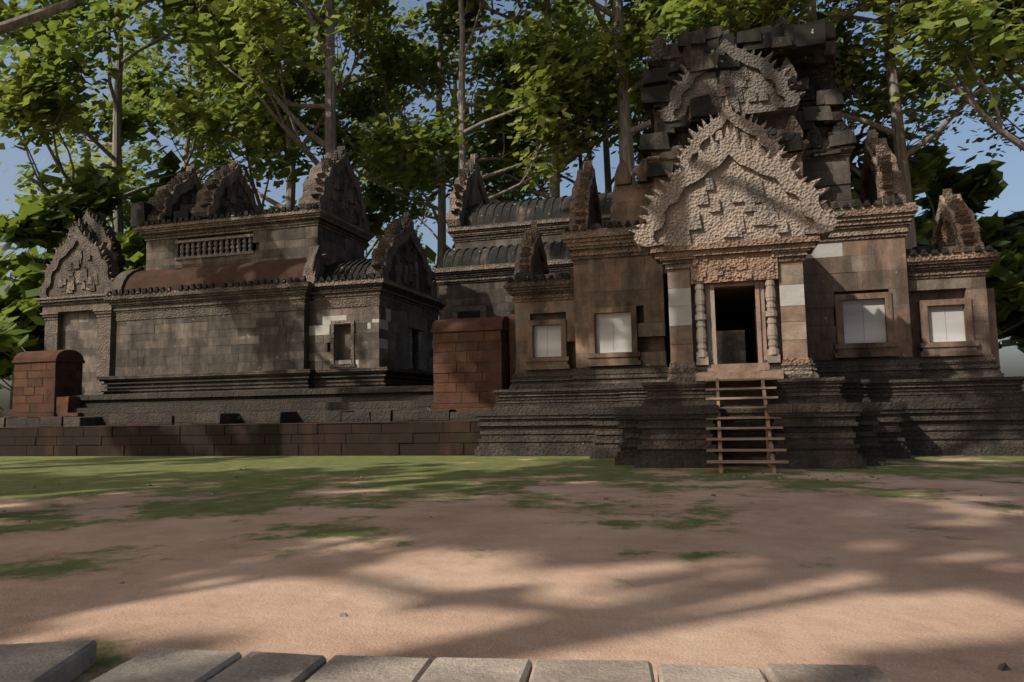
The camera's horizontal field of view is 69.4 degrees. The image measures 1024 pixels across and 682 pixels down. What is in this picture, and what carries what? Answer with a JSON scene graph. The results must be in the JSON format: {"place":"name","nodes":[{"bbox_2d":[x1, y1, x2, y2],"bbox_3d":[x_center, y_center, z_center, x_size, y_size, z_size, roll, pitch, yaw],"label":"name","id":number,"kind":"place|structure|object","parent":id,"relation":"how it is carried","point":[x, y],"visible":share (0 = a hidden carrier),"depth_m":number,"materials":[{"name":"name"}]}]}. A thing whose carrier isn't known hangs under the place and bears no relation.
{"place":"outdoors","nodes":[
{"label":"outdoors","id":0,"kind":"place"},
{"bbox_2d":[0,455,1023,681],"bbox_3d":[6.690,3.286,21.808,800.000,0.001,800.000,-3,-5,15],"label":"ground","id":1,"kind":"structure","parent":0,"point":[907,570],"depth_m":6.81,"materials":[{"name":"beige soil"}]},
{"bbox_2d":[0,368,12,411],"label":"tree","id":2,"kind":"object","parent":1,"relation":"on","point":[8,374],"visible":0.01,"depth_m":72.80,"materials":[{"name":"green plant"}]},
{"bbox_2d":[0,371,13,404],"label":"tree","id":3,"kind":"object","parent":1,"relation":"on","point":[12,377],"depth_m":70.26,"materials":[{"name":"green plant"}]},
{"bbox_2d":[0,252,44,376],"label":"tree","id":4,"kind":"object","parent":1,"relation":"on","point":[5,361],"visible":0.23,"depth_m":57.77,"materials":[{"name":"green plant"}]},
{"bbox_2d":[22,265,127,350],"bbox_3d":[-34.843,0.056,63.355,13.010,16.259,12.987,-3,-5,15],"label":"understory","id":5,"kind":"object","parent":1,"relation":"on","point":[39,347],"visible":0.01,"depth_m":59.34,"materials":[{"name":"green plant"}]},
{"bbox_2d":[0,0,181,34],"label":"tree","id":6,"kind":"object","parent":1,"relation":"on","point":[12,24],"visible":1,"depth_m":21.56,"materials":[{"name":"brown plant"}]},
{"bbox_2d":[0,146,203,356],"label":"understory","id":7,"kind":"object","parent":1,"relation":"on","point":[32,225],"visible":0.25,"depth_m":47.73,"materials":[{"name":"green plant"}]},
{"bbox_2d":[5,0,281,263],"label":"tree","id":8,"kind":"object","parent":1,"relation":"on","point":[135,82],"visible":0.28,"depth_m":66.06,"materials":[{"name":"green plant"}]},
{"bbox_2d":[0,0,317,268],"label":"tree","id":9,"kind":"object","parent":1,"relation":"on","point":[34,95],"visible":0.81,"depth_m":46.04,"materials":[{"name":"green plant"}]},
{"bbox_2d":[136,0,351,165],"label":"tree","id":10,"kind":"object","parent":1,"relation":"on","point":[276,28],"visible":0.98,"depth_m":47.08,"materials":[{"name":"green plant"}]},
{"bbox_2d":[0,316,509,455],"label":"laterite enclosure base","id":11,"kind":"object","parent":1,"relation":"on","point":[54,411],"visible":0.98,"depth_m":25.66,"materials":[{"name":"laterite"}]},
{"bbox_2d":[34,207,125,394],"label":"gable","id":12,"kind":"structure","parent":11,"relation":"on","point":[83,270],"depth_m":41.41,"materials":[{"name":"grey stone"}]},
{"bbox_2d":[96,146,446,394],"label":"library","id":13,"kind":"structure","parent":11,"relation":"on","point":[232,287],"depth_m":31.09,"materials":[{"name":"grey stone"}]},
{"bbox_2d":[104,0,407,211],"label":"tree","id":14,"kind":"object","parent":1,"relation":"on","point":[208,125],"visible":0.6,"depth_m":53.39,"materials":[{"name":"green plant"}]},
{"bbox_2d":[163,0,458,258],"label":"tree","id":15,"kind":"object","parent":1,"relation":"on","point":[381,196],"visible":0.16,"depth_m":73.44,"materials":[{"name":"green plant"}]},
{"bbox_2d":[267,203,390,250],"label":"understory","id":16,"kind":"object","parent":1,"relation":"on","point":[375,228],"depth_m":65.83,"materials":[{"name":"green plant"}]},
{"bbox_2d":[339,0,538,281],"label":"tree","id":17,"kind":"object","parent":1,"relation":"on","point":[399,98],"visible":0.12,"depth_m":77.81,"materials":[{"name":"green plant"}]},
{"bbox_2d":[269,0,609,319],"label":"tree","id":18,"kind":"object","parent":1,"relation":"on","point":[436,65],"visible":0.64,"depth_m":62.42,"materials":[{"name":"green plant"}]},
{"bbox_2d":[425,243,454,296],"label":"tree","id":19,"kind":"object","parent":1,"relation":"on","point":[431,254],"visible":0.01,"depth_m":71.81,"materials":[{"name":"green plant"}]},
{"bbox_2d":[0,640,891,681],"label":"paving slabs","id":20,"kind":"structure","parent":1,"relation":"on","point":[63,661],"depth_m":3.58,"materials":[{"name":"stone"}]},
{"bbox_2d":[342,0,679,202],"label":"tree","id":21,"kind":"object","parent":1,"relation":"on","point":[397,147],"visible":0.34,"depth_m":54.25,"materials":[{"name":"green plant"}]},
{"bbox_2d":[2,468,1023,670],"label":"pebbles","id":22,"kind":"object","parent":1,"relation":"on","point":[1004,666],"visible":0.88,"depth_m":11.06,"materials":[{"name":"pink stone"}]},
{"bbox_2d":[397,0,660,199],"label":"tree","id":23,"kind":"object","parent":1,"relation":"on","point":[559,82],"visible":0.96,"depth_m":50.99,"materials":[{"name":"green plant"}]},
{"bbox_2d":[444,0,670,191],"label":"tree","id":24,"kind":"object","parent":1,"relation":"on","point":[607,176],"visible":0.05,"depth_m":70.09,"materials":[{"name":"green plant"}]},
{"bbox_2d":[552,1,854,183],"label":"tree","id":25,"kind":"object","parent":1,"relation":"on","point":[634,76],"visible":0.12,"depth_m":55.29,"materials":[{"name":"green plant"}]},
{"bbox_2d":[705,376,788,472],"bbox_3d":[5.160,1.788,16.510,1.608,2.060,2.757,-3,-5,15],"label":"wooden stair","id":26,"kind":"object","parent":1,"relation":"on","point":[770,449],"visible":0.88,"depth_m":16.24,"materials":[{"name":"brown wood"}]},
{"bbox_2d":[474,14,1023,468],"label":"temple","id":27,"kind":"structure","parent":1,"relation":"on","point":[870,340],"depth_m":21.15,"materials":[{"name":"brown stone"}]},
{"bbox_2d":[559,0,953,183],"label":"tree","id":28,"kind":"object","parent":1,"relation":"on","point":[626,130],"visible":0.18,"depth_m":49.72,"materials":[{"name":"green plant"}]},
{"bbox_2d":[634,0,922,135],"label":"tree","id":29,"kind":"object","parent":1,"relation":"on","point":[725,14],"visible":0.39,"depth_m":41.74,"materials":[{"name":"green plant"}]},
{"bbox_2d":[667,0,974,162],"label":"tree","id":30,"kind":"object","parent":1,"relation":"on","point":[919,82],"visible":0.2,"depth_m":60.01,"materials":[{"name":"green plant"}]},
{"bbox_2d":[761,2,1018,248],"bbox_3d":[24.712,-19.368,47.673,26.726,49.889,30.801,2,-6,-29],"label":"tree","id":31,"kind":"object","parent":1,"relation":"on","point":[896,131],"visible":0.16,"depth_m":49.38,"materials":[{"name":"green plant"}]},
{"bbox_2d":[850,128,940,245],"bbox_3d":[26.236,-5.609,59.484,14.304,24.617,21.834,-3,-5,15],"label":"understory","id":32,"kind":"object","parent":1,"relation":"on","point":[922,172],"visible":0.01,"depth_m":55.15,"materials":[{"name":"green plant"}]},
{"bbox_2d":[822,0,1023,150],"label":"tree","id":33,"kind":"object","parent":1,"relation":"on","point":[941,25],"visible":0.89,"depth_m":37.72,"materials":[{"name":"green plant"}]},
{"bbox_2d":[870,0,1023,94],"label":"tree","id":34,"kind":"object","parent":1,"relation":"on","point":[1006,70],"visible":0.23,"depth_m":44.67,"materials":[{"name":"green plant"}]},
{"bbox_2d":[907,140,1023,313],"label":"understory","id":35,"kind":"object","parent":1,"relation":"on","point":[977,186],"visible":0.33,"depth_m":59.86,"materials":[{"name":"green plant"}]},
{"bbox_2d":[936,67,1023,157],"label":"tree","id":36,"kind":"object","parent":1,"relation":"on","point":[1003,103],"visible":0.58,"depth_m":65.57,"materials":[{"name":"green plant"}]},
{"bbox_2d":[974,210,1023,347],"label":"understory","id":37,"kind":"object","parent":1,"relation":"on","point":[1013,219],"visible":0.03,"depth_m":63.96,"materials":[{"name":"green plant"}]},
{"bbox_2d":[996,305,1023,348],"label":"tree","id":38,"kind":"object","parent":1,"relation":"on","point":[1015,316],"visible":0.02,"depth_m":73.53,"materials":[{"name":"green plant"}]},
{"bbox_2d":[998,323,1023,354],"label":"tree","id":39,"kind":"object","parent":1,"relation":"on","point":[1016,335],"visible":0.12,"depth_m":79.26,"materials":[{"name":"green plant"}]},
{"bbox_2d":[0,0,1023,417],"label":"sky","id":40,"kind":"structure","parent":0,"point":[1011,198],"materials":[{"name":"blue"}]},
{"bbox_2d":[432,153,745,363],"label":"temple","id":41,"kind":"structure","parent":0,"point":[474,273],"depth_m":37.82,"materials":[{"name":"grey stone"}]}
]}

